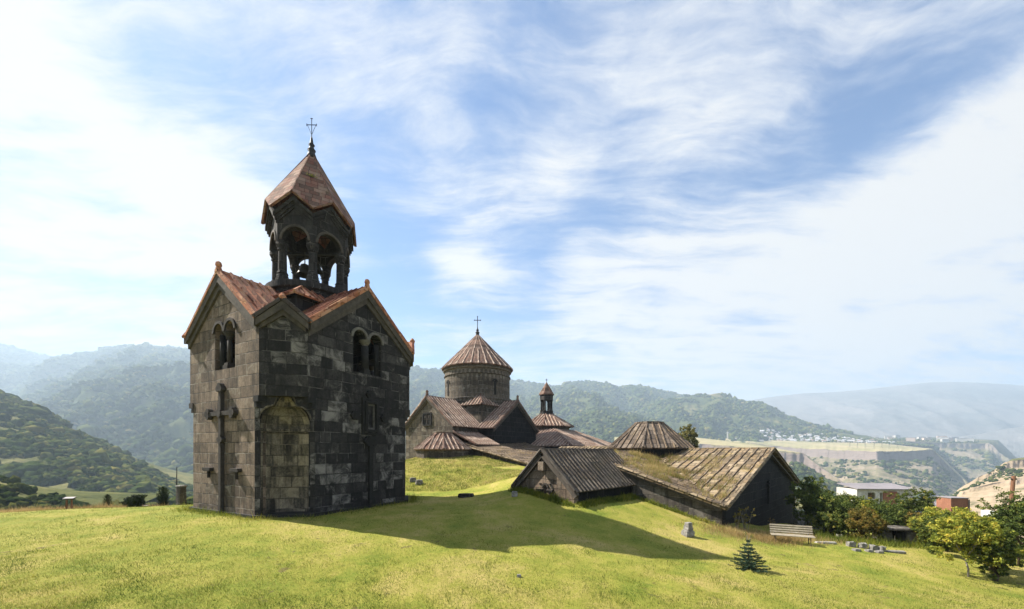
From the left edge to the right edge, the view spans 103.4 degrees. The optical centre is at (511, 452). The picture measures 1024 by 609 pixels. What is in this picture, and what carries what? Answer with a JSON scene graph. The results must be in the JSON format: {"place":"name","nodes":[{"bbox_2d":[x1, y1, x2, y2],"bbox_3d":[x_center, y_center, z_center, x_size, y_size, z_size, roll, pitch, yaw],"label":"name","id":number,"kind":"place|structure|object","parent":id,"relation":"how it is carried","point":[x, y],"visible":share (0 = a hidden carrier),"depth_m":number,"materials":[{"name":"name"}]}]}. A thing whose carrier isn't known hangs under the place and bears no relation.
{"place":"outdoors","nodes":[
{"label":"outdoors","id":0,"kind":"place"},
{"bbox_2d":[0,346,42,394],"bbox_3d":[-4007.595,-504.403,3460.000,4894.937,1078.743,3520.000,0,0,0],"label":"mountain","id":1,"kind":"structure","parent":0,"point":[12,360],"depth_m":2838.69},
{"bbox_2d":[0,343,52,395],"bbox_3d":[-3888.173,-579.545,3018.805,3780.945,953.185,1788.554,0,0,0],"label":"forest","id":2,"kind":"object","parent":1,"relation":"on","point":[11,351],"visible":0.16,"depth_m":3143.41,"materials":[{"name":"green plant"}]},
{"bbox_2d":[0,481,161,504],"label":"hill","id":3,"kind":"structure","parent":0,"point":[90,497],"depth_m":132.20,"materials":[{"name":"green plant"}]},
{"bbox_2d":[0,475,99,509],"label":"forest","id":4,"kind":"object","parent":3,"relation":"on","point":[9,496],"visible":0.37,"depth_m":100.71,"materials":[{"name":"green plant"}]},
{"bbox_2d":[0,501,168,512],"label":"dry rim grass","id":5,"kind":"structure","parent":0,"point":[61,507],"depth_m":23.52,"materials":[{"name":"green plant"}]},
{"bbox_2d":[0,416,192,491],"bbox_3d":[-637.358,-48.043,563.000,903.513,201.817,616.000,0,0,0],"label":"hill","id":6,"kind":"structure","parent":0,"point":[186,478],"depth_m":410.51,"materials":[{"name":"green plant"}]},
{"bbox_2d":[0,389,192,498],"bbox_3d":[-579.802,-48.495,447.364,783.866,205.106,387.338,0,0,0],"label":"forest","id":7,"kind":"object","parent":6,"relation":"on","point":[85,462],"visible":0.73,"depth_m":371.83,"materials":[{"name":"green plant"}]},
{"bbox_2d":[28,362,192,462],"bbox_3d":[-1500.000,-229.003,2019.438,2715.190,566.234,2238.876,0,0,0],"label":"hill","id":8,"kind":"structure","parent":0,"point":[180,427],"depth_m":1308.56,"materials":[{"name":"green plant"}]},
{"bbox_2d":[20,359,405,461],"bbox_3d":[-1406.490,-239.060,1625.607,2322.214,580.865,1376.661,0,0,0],"label":"forest","id":9,"kind":"object","parent":8,"relation":"on","point":[52,395],"visible":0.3,"depth_m":1301.94,"materials":[{"name":"green plant"}]},
{"bbox_2d":[19,342,765,440],"bbox_3d":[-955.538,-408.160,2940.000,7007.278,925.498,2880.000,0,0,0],"label":"mountain","id":10,"kind":"structure","parent":0,"point":[23,389],"depth_m":2516.70,"materials":[{"name":"green plant"}]},
{"bbox_2d":[23,342,768,442],"bbox_3d":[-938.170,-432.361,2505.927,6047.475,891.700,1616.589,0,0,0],"label":"forest","id":11,"kind":"object","parent":10,"relation":"on","point":[707,432],"visible":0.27,"depth_m":2481.13,"materials":[{"name":"green plant"}]},
{"bbox_2d":[405,455,522,491],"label":"mound grass","id":12,"kind":"structure","parent":0,"point":[464,464],"depth_m":34.81,"materials":[{"name":"green plant"}]},
{"bbox_2d":[0,457,1023,608],"bbox_3d":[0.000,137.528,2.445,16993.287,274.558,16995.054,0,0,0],"label":"ground","id":13,"kind":"structure","parent":0,"point":[591,513],"depth_m":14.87,"materials":[{"name":"green plant"}]},
{"bbox_2d":[62,497,76,508],"bbox_3d":[-24.532,2.823,22.419,0.470,0.691,0.286,0,0,-20],"label":"information board","id":14,"kind":"object","parent":13,"relation":"on","point":[67,498],"visible":0.82,"depth_m":22.39,"materials":[{"name":"metal"}]},
{"bbox_2d":[103,494,112,505],"bbox_3d":[-25.519,3.191,25.501,0.528,1.163,0.559,0,0,13],"label":"conifer","id":15,"kind":"object","parent":13,"relation":"on","point":[107,499],"visible":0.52,"depth_m":25.47,"materials":[{"name":"green plant"}]},
{"bbox_2d":[124,494,146,506],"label":"round bush","id":16,"kind":"object","parent":13,"relation":"on","point":[134,500],"visible":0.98,"depth_m":24.68,"materials":[{"name":"green plant"}]},
{"bbox_2d":[110,495,192,506],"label":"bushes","id":17,"kind":"object","parent":13,"relation":"on","point":[171,501],"visible":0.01,"depth_m":152.41,"materials":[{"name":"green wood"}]},
{"bbox_2d":[156,486,169,505],"bbox_3d":[-22.262,2.881,25.808,0.828,1.492,0.793,0,0,-1],"label":"conifer","id":18,"kind":"object","parent":13,"relation":"on","point":[162,498],"visible":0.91,"depth_m":25.73,"materials":[{"name":"green plant"}]},
{"bbox_2d":[175,485,186,504],"bbox_3d":[-20.451,2.700,25.000,0.456,1.330,0.452,0,0,20],"label":"stone stele","id":19,"kind":"object","parent":13,"relation":"on","point":[180,494],"visible":0.87,"depth_m":24.85,"materials":[{"name":"grey stone"}]},
{"bbox_2d":[182,118,414,517],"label":"bell tower","id":20,"kind":"structure","parent":13,"relation":"on","point":[299,397],"depth_m":20.43,"materials":[{"name":"stone"}]},
{"bbox_2d":[296,252,307,278],"bbox_3d":[-12.252,-11.103,23.928,0.959,1.494,0.959,0,0,0],"label":"bell","id":21,"kind":"object","parent":20,"relation":"hanging from","point":[302,272],"visible":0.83,"depth_m":23.77,"materials":[{"name":"brown metal"}]},
{"bbox_2d":[317,263,322,274],"bbox_3d":[-11.742,-11.314,24.327,0.734,1.072,0.734,0,0,0],"label":"bell","id":22,"kind":"object","parent":20,"relation":"hanging from","point":[319,271],"visible":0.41,"depth_m":24.30,"materials":[{"name":"brown metal"}]},
{"bbox_2d":[361,397,378,434],"bbox_3d":[-7.755,-1.950,22.132,0.392,2.000,1.120,0,0,29],"label":"window frame","id":23,"kind":"structure","parent":20,"relation":"in","point":[364,404],"depth_m":21.87,"materials":[{"name":"stone"}]},
{"bbox_2d":[153,493,444,524],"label":"grass","id":24,"kind":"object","parent":13,"relation":"on","point":[226,514],"visible":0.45,"depth_m":19.70,"materials":[{"name":"green plant"}]},
{"bbox_2d":[415,480,422,484],"bbox_3d":[-7.373,2.380,32.152,0.579,0.428,0.461,0,0,-23],"label":"boulder","id":25,"kind":"object","parent":13,"relation":"on","point":[418,482],"visible":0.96,"depth_m":31.96,"materials":[{"name":"grey stone"}]},
{"bbox_2d":[413,432,470,458],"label":"roof lantern","id":26,"kind":"object","parent":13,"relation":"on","point":[441,444],"visible":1,"depth_m":41.13,"materials":[{"name":"stone"}]},
{"bbox_2d":[458,493,473,497],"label":"stone slab","id":27,"kind":"structure","parent":13,"relation":"on","point":[463,495],"depth_m":26.14,"materials":[{"name":"grey stone"}]},
{"bbox_2d":[405,316,538,458],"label":"church","id":28,"kind":"structure","parent":13,"relation":"on","point":[476,406],"depth_m":50.59,"materials":[{"name":"stone"}]},
{"bbox_2d":[422,412,431,425],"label":"window","id":29,"kind":"structure","parent":28,"relation":"in","point":[426,417],"depth_m":47.77,"materials":[{"name":"glass"}]},
{"bbox_2d":[464,442,544,465],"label":"gallery","id":30,"kind":"object","parent":13,"relation":"on","point":[525,452],"visible":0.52,"depth_m":43.59,"materials":[{"name":"tile"}]},
{"bbox_2d":[512,491,517,496],"bbox_3d":[0.153,2.439,23.649,0.371,0.337,0.321,0,0,0],"label":"boulder","id":31,"kind":"object","parent":13,"relation":"on","point":[514,493],"visible":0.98,"depth_m":23.51,"materials":[{"name":"grey stone"}]},
{"bbox_2d":[532,379,610,447],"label":"vestibule","id":32,"kind":"object","parent":13,"relation":"on","point":[554,431],"visible":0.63,"depth_m":58.69,"materials":[{"name":"black stone"}]},
{"bbox_2d":[511,448,635,502],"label":"chapel","id":33,"kind":"structure","parent":13,"relation":"on","point":[573,475],"depth_m":24.43,"materials":[{"name":"stone"}]},
{"bbox_2d":[508,485,724,527],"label":"wall weeds","id":34,"kind":"object","parent":13,"relation":"on","point":[557,500],"depth_m":23.96,"materials":[{"name":"green plant"}]},
{"bbox_2d":[521,446,799,525],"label":"stone hall","id":35,"kind":"structure","parent":13,"relation":"on","point":[766,479],"depth_m":28.90,"materials":[{"name":"tile"}]},
{"bbox_2d":[607,421,694,456],"bbox_3d":[13.140,-0.855,38.805,7.696,4.110,7.708,0,0,0],"label":"hall lantern","id":36,"kind":"object","parent":35,"relation":"on","point":[654,437],"visible":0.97,"depth_m":36.47,"materials":[{"name":"black stone"}]},
{"bbox_2d":[620,451,719,497],"bbox_3d":[12.622,1.245,31.114,9.856,3.391,11.930,0,0,43],"label":"roof moss","id":37,"kind":"object","parent":35,"relation":"on","point":[676,472],"visible":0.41,"depth_m":28.03,"materials":[{"name":"green plant"}]},
{"bbox_2d":[606,447,764,501],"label":"roof weeds","id":38,"kind":"object","parent":35,"relation":"on","point":[656,465],"visible":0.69,"depth_m":29.60,"materials":[{"name":"green plant"}]},
{"bbox_2d":[681,522,694,536],"bbox_3d":[8.740,3.827,20.094,0.522,0.712,0.454,0,0,-17],"label":"stone stump","id":39,"kind":"object","parent":13,"relation":"on","point":[687,531],"visible":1,"depth_m":19.96,"materials":[{"name":"grey stone"}]},
{"bbox_2d":[678,424,699,447],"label":"tree","id":40,"kind":"object","parent":13,"relation":"on","point":[688,435],"visible":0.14,"depth_m":74.26,"materials":[{"name":"green plant"}]},
{"bbox_2d":[732,512,740,529],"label":"dry weed","id":41,"kind":"object","parent":13,"relation":"on","point":[736,520],"visible":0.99,"depth_m":23.23,"materials":[{"name":"brown plant"}]},
{"bbox_2d":[738,506,755,529],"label":"dry weed","id":42,"kind":"object","parent":13,"relation":"on","point":[743,519],"visible":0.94,"depth_m":23.63,"materials":[{"name":"brown plant"}]},
{"bbox_2d":[727,540,770,571],"bbox_3d":[9.264,3.989,15.753,1.467,1.199,1.415,0,0,-43],"label":"spruce","id":43,"kind":"object","parent":13,"relation":"on","point":[750,562],"visible":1,"depth_m":15.72,"materials":[{"name":"green plant"}]},
{"bbox_2d":[646,514,867,549],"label":"dry grass","id":44,"kind":"structure","parent":13,"relation":"on","point":[762,536],"depth_m":22.09,"materials":[{"name":"green plant"}]},
{"bbox_2d":[770,523,815,543],"bbox_3d":[15.088,4.420,21.813,1.950,0.970,0.738,0,0,24],"label":"park bench","id":45,"kind":"object","parent":13,"relation":"on","point":[808,530],"visible":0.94,"depth_m":21.88,"materials":[{"name":"paint"}]},
{"bbox_2d":[783,475,825,524],"bbox_3d":[22.861,4.022,31.359,2.601,4.529,2.955,0,0,-40],"label":"garden tree","id":46,"kind":"object","parent":13,"relation":"on","point":[813,487],"visible":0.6,"depth_m":31.21,"materials":[{"name":"green plant"}]},
{"bbox_2d":[793,511,822,529],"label":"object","id":47,"kind":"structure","parent":13,"relation":"on","point":[801,522],"depth_m":35.80,"materials":[{"name":"green plant"}]},
{"bbox_2d":[793,489,850,528],"bbox_3d":[22.728,4.469,29.694,3.466,3.454,3.167,0,0,36],"label":"shrub","id":48,"kind":"object","parent":13,"relation":"on","point":[816,505],"visible":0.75,"depth_m":29.51,"materials":[{"name":"green plant"}]},
{"bbox_2d":[810,485,835,515],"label":"shrub","id":49,"kind":"object","parent":13,"relation":"on","point":[829,491],"visible":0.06,"depth_m":35.51,"materials":[{"name":"green plant"}]},
{"bbox_2d":[814,541,836,543],"bbox_3d":[17.056,4.919,22.002,1.080,0.129,0.227,0,0,7],"label":"kerb stone","id":50,"kind":"object","parent":13,"relation":"on","point":[824,542],"visible":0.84,"depth_m":21.92,"materials":[{"name":"grey stone"}]},
{"bbox_2d":[811,510,851,535],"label":"shrub","id":51,"kind":"object","parent":13,"relation":"on","point":[833,523],"visible":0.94,"depth_m":26.97,"materials":[{"name":"green plant"}]},
{"bbox_2d":[824,491,864,512],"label":"shrub","id":52,"kind":"object","parent":13,"relation":"on","point":[850,497],"visible":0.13,"depth_m":29.70,"materials":[{"name":"green plant"}]},
{"bbox_2d":[846,541,856,546],"bbox_3d":[18.114,4.913,21.608,0.399,0.320,0.300,0,0,3],"label":"carved block","id":53,"kind":"object","parent":13,"relation":"on","point":[851,543],"depth_m":21.49,"materials":[{"name":"grey stone"}]},
{"bbox_2d":[837,498,887,536],"bbox_3d":[23.963,4.749,28.193,2.933,2.925,2.870,0,0,0],"label":"shrub","id":54,"kind":"object","parent":13,"relation":"on","point":[851,506],"visible":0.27,"depth_m":28.24,"materials":[{"name":"green plant"}]},
{"bbox_2d":[857,542,867,548],"bbox_3d":[18.554,4.949,21.397,0.373,0.336,0.319,0,0,-3],"label":"carved block","id":55,"kind":"object","parent":13,"relation":"on","point":[862,545],"depth_m":21.29,"materials":[{"name":"grey stone"}]},
{"bbox_2d":[844,505,889,539],"bbox_3d":[22.308,4.551,25.463,2.394,2.380,2.292,0,0,-33],"label":"shrub","id":56,"kind":"object","parent":13,"relation":"on","point":[862,521],"visible":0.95,"depth_m":25.18,"materials":[{"name":"brown plant"}]},
{"bbox_2d":[859,497,882,534],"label":"shrub","id":57,"kind":"object","parent":13,"relation":"on","point":[871,501],"visible":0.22,"depth_m":28.18,"materials":[{"name":"green plant"}]},
{"bbox_2d":[868,544,878,549],"bbox_3d":[18.918,4.993,21.204,0.358,0.309,0.303,0,0,-9],"label":"carved block","id":58,"kind":"object","parent":13,"relation":"on","point":[873,547],"depth_m":21.09,"materials":[{"name":"grey stone"}]},
{"bbox_2d":[837,483,914,504],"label":"block house","id":59,"kind":"structure","parent":13,"relation":"on","point":[873,490],"depth_m":57.98,"materials":[{"name":"paint"}]},
{"bbox_2d":[851,495,902,523],"bbox_3d":[28.573,5.113,32.009,3.180,3.468,3.372,0,0,34],"label":"garden tree","id":60,"kind":"object","parent":13,"relation":"on","point":[876,499],"visible":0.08,"depth_m":31.81,"materials":[{"name":"green plant"}]},
{"bbox_2d":[878,546,886,551],"bbox_3d":[19.249,5.024,21.048,0.322,0.321,0.304,0,0,-14],"label":"carved block","id":61,"kind":"object","parent":13,"relation":"on","point":[882,548],"depth_m":20.95,"materials":[{"name":"grey stone"}]},
{"bbox_2d":[869,500,916,525],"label":"shrub","id":62,"kind":"object","parent":13,"relation":"on","point":[891,517],"visible":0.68,"depth_m":29.76,"materials":[{"name":"green plant"}]},
{"bbox_2d":[873,525,916,543],"bbox_3d":[24.272,5.298,25.769,1.982,1.162,1.412,0,0,7],"label":"stone tomb","id":63,"kind":"object","parent":13,"relation":"on","point":[902,532],"visible":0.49,"depth_m":25.32,"materials":[{"name":"grey stone"}]},
{"bbox_2d":[886,550,905,553],"bbox_3d":[19.903,5.165,21.000,0.889,0.136,0.283,0,0,6],"label":"stone","id":64,"kind":"object","parent":13,"relation":"on","point":[898,551],"visible":0.87,"depth_m":20.88,"materials":[{"name":"grey stone"}]},
{"bbox_2d":[883,487,940,517],"bbox_3d":[31.132,4.782,31.354,3.170,4.336,2.259,0,0,9],"label":"garden tree","id":65,"kind":"object","parent":13,"relation":"on","point":[923,502],"visible":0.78,"depth_m":31.10,"materials":[{"name":"green plant"}]},
{"bbox_2d":[902,509,923,540],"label":"shrub","id":66,"kind":"object","parent":13,"relation":"on","point":[910,514],"visible":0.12,"depth_m":28.73,"materials":[{"name":"green plant"}]},
{"bbox_2d":[813,529,1023,556],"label":"rough grass","id":67,"kind":"structure","parent":13,"relation":"on","point":[897,543],"depth_m":23.65,"materials":[{"name":"green plant"}]},
{"bbox_2d":[907,508,938,542],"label":"shrub","id":68,"kind":"object","parent":13,"relation":"on","point":[922,516],"visible":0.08,"depth_m":25.15,"materials":[{"name":"green plant"}]},
{"bbox_2d":[911,515,953,554],"bbox_3d":[22.277,4.359,21.263,2.168,2.202,1.959,0,0,0],"label":"shrub","id":69,"kind":"object","parent":13,"relation":"on","point":[926,531],"visible":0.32,"depth_m":21.18,"materials":[{"name":"green plant"}]},
{"bbox_2d":[910,511,961,550],"bbox_3d":[24.115,4.414,22.868,2.145,2.466,2.275,0,0,-41],"label":"shrub","id":70,"kind":"object","parent":13,"relation":"on","point":[926,520],"visible":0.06,"depth_m":22.82,"materials":[{"name":"green plant"}]},
{"bbox_2d":[935,496,969,514],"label":"brick shed","id":71,"kind":"structure","parent":13,"relation":"on","point":[944,502],"depth_m":52.07,"materials":[{"name":"brick"}]},
{"bbox_2d":[925,506,981,548],"bbox_3d":[26.067,4.528,23.657,3.106,2.701,2.738,0,0,-43],"label":"shrub","id":72,"kind":"object","parent":13,"relation":"on","point":[954,509],"visible":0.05,"depth_m":23.86,"materials":[{"name":"green plant"}]},
{"bbox_2d":[924,506,1023,576],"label":"yellow tree","id":73,"kind":"object","parent":13,"relation":"on","point":[961,535],"visible":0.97,"depth_m":17.37,"materials":[{"name":"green plant"}]},
{"bbox_2d":[980,509,991,516],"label":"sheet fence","id":74,"kind":"object","parent":13,"relation":"on","point":[984,512],"visible":0.2,"depth_m":45.72,"materials":[{"name":"white metal"}]},
{"bbox_2d":[962,515,1020,570],"bbox_3d":[21.978,4.245,18.896,1.791,2.584,2.342,0,0,31],"label":"shrub","id":75,"kind":"object","parent":13,"relation":"on","point":[1009,539],"visible":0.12,"depth_m":17.98,"materials":[{"name":"green plant"}]},
{"bbox_2d":[972,528,1023,581],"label":"shrub","id":76,"kind":"object","parent":13,"relation":"on","point":[997,553],"visible":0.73,"depth_m":16.93,"materials":[{"name":"green plant"}]},
{"bbox_2d":[975,494,1023,565],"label":"garden tree","id":77,"kind":"object","parent":13,"relation":"on","point":[1014,521],"visible":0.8,"depth_m":19.74,"materials":[{"name":"green plant"}]},
{"bbox_2d":[981,509,1023,545],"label":"shrub","id":78,"kind":"object","parent":13,"relation":"on","point":[996,513],"visible":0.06,"depth_m":22.13,"materials":[{"name":"green plant"}]},
{"bbox_2d":[992,486,1021,513],"bbox_3d":[29.598,3.800,22.813,3.518,4.483,3.618,0,0,-9],"label":"garden tree","id":79,"kind":"object","parent":13,"relation":"on","point":[1003,500],"visible":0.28,"depth_m":23.66,"materials":[{"name":"green plant"}]},
{"bbox_2d":[1008,476,1016,504],"bbox_3d":[49.323,5.992,40.006,1.235,7.330,0.388,0,0,0],"label":"utility pole","id":80,"kind":"object","parent":13,"relation":"on","point":[1013,479],"visible":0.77,"depth_m":39.91,"materials":[{"name":"wood"}]},
{"bbox_2d":[0,0,1023,400],"label":"sky","id":81,"kind":"structure","parent":0,"point":[747,200],"materials":[{"name":"blue"}]},
{"bbox_2d":[531,411,678,438],"bbox_3d":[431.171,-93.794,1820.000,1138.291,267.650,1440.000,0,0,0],"label":"hill","id":82,"kind":"structure","parent":0,"point":[597,434],"depth_m":1585.58,"materials":[{"name":"green plant"}]},
{"bbox_2d":[529,403,697,442],"bbox_3d":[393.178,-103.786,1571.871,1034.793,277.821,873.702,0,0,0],"label":"forest","id":83,"kind":"object","parent":82,"relation":"on","point":[621,416],"visible":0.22,"depth_m":1641.73,"materials":[{"name":"green plant"}]},
{"bbox_2d":[614,437,841,481],"bbox_3d":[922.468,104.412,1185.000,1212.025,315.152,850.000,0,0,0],"label":"field","id":84,"kind":"structure","parent":0,"point":[718,442],"depth_m":1230.80,"materials":[{"name":"plant"}]},
{"bbox_2d":[698,444,846,491],"bbox_3d":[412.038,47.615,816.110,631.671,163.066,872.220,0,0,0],"label":"canyon slope","id":85,"kind":"structure","parent":0,"point":[803,458],"depth_m":976.67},
{"bbox_2d":[789,461,843,511],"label":"forest","id":86,"kind":"object","parent":85,"relation":"on","point":[801,470],"visible":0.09,"depth_m":834.37,"materials":[{"name":"green plant"}]},
{"bbox_2d":[640,393,912,445],"bbox_3d":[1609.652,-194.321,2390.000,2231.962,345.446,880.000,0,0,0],"label":"mountain","id":87,"kind":"structure","parent":0,"point":[705,402],"depth_m":2256.72,"materials":[{"name":"green plant"}]},
{"bbox_2d":[629,392,852,437],"bbox_3d":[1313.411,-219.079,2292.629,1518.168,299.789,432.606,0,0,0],"label":"forest","id":88,"kind":"object","parent":87,"relation":"on","point":[737,405],"visible":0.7,"depth_m":2295.32,"materials":[{"name":"green plant"}]},
{"bbox_2d":[714,415,978,446],"bbox_3d":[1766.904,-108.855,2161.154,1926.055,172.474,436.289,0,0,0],"label":"forest","id":89,"kind":"object","parent":87,"relation":"on","point":[892,440],"visible":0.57,"depth_m":2055.95,"materials":[{"name":"green plant"}]},
{"bbox_2d":[725,438,968,482],"bbox_3d":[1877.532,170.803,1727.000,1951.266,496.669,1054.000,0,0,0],"label":"field","id":90,"kind":"structure","parent":0,"point":[871,447],"depth_m":1753.06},
{"bbox_2d":[751,443,966,499],"bbox_3d":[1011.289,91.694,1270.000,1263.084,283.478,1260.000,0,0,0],"label":"canyon slope","id":91,"kind":"structure","parent":0,"point":[874,471],"depth_m":1418.31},
{"bbox_2d":[808,456,962,511],"bbox_3d":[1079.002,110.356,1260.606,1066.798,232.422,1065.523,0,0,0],"label":"forest","id":92,"kind":"object","parent":91,"relation":"on","point":[884,464],"visible":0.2,"depth_m":1298.24,"materials":[{"name":"green plant"}]},
{"bbox_2d":[749,382,1023,437],"bbox_3d":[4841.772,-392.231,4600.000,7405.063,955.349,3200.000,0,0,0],"label":"mountain","id":93,"kind":"structure","parent":0,"point":[947,409],"depth_m":4208.63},
{"bbox_2d":[886,437,1015,459],"bbox_3d":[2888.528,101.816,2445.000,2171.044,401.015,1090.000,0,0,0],"label":"plateau","id":94,"kind":"structure","parent":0,"point":[1000,447],"depth_m":2305.36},
{"bbox_2d":[906,437,914,441],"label":"apartment block","id":95,"kind":"structure","parent":94,"relation":"on","point":[910,439],"depth_m":2179.42,"materials":[{"name":"white concrete"}]},
{"bbox_2d":[940,439,948,442],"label":"apartment block","id":96,"kind":"structure","parent":94,"relation":"on","point":[945,440],"depth_m":2178.09,"materials":[{"name":"white concrete"}]},
{"bbox_2d":[955,438,966,441],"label":"apartment block","id":97,"kind":"structure","parent":94,"relation":"on","point":[960,439],"depth_m":2200.46,"materials":[{"name":"white concrete"}]},
{"bbox_2d":[902,442,1009,480],"bbox_3d":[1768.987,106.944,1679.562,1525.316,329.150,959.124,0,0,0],"label":"canyon slope","id":98,"kind":"structure","parent":0,"point":[971,453],"depth_m":2082.31,"materials":[{"name":"beige stone"}]},
{"bbox_2d":[929,446,1004,481],"bbox_3d":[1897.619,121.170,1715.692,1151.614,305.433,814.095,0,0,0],"label":"forest","id":99,"kind":"object","parent":98,"relation":"on","point":[990,458],"visible":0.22,"depth_m":1929.19,"materials":[{"name":"green plant"}]},
{"bbox_2d":[955,460,1023,494],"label":"canyon slope","id":100,"kind":"structure","parent":0,"point":[1017,464],"depth_m":597.42,"materials":[{"name":"beige stone"}]},
{"bbox_2d":[951,464,1023,495],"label":"forest","id":101,"kind":"object","parent":100,"relation":"on","point":[1012,471],"visible":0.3,"depth_m":567.40,"materials":[{"name":"green plant"}]},
{"bbox_2d":[957,477,1023,536],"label":"canyon slope","id":102,"kind":"structure","parent":0,"point":[988,492],"depth_m":431.99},
{"bbox_2d":[959,426,1023,457],"bbox_3d":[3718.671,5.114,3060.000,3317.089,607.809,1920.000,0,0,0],"label":"hill","id":103,"kind":"structure","parent":0,"point":[1011,440],"depth_m":3120.88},
{"bbox_2d":[970,472,1023,488],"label":"terrace","id":104,"kind":"structure","parent":0,"point":[999,480],"depth_m":474.15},
{"bbox_2d":[991,457,1023,471],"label":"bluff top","id":105,"kind":"object","parent":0,"point":[1014,460],"visible":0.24,"depth_m":662.08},
{"bbox_3d":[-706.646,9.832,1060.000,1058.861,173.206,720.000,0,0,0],"label":"hill","id":106,"kind":"structure","parent":0,"visible":0},
{"bbox_2d":[151,441,192,473],"bbox_3d":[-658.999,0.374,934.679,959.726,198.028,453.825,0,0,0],"label":"forest","id":107,"kind":"object","parent":106,"relation":"on","point":[172,457],"visible":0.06,"depth_m":916.85,"materials":[{"name":"green plant"}]}
]}

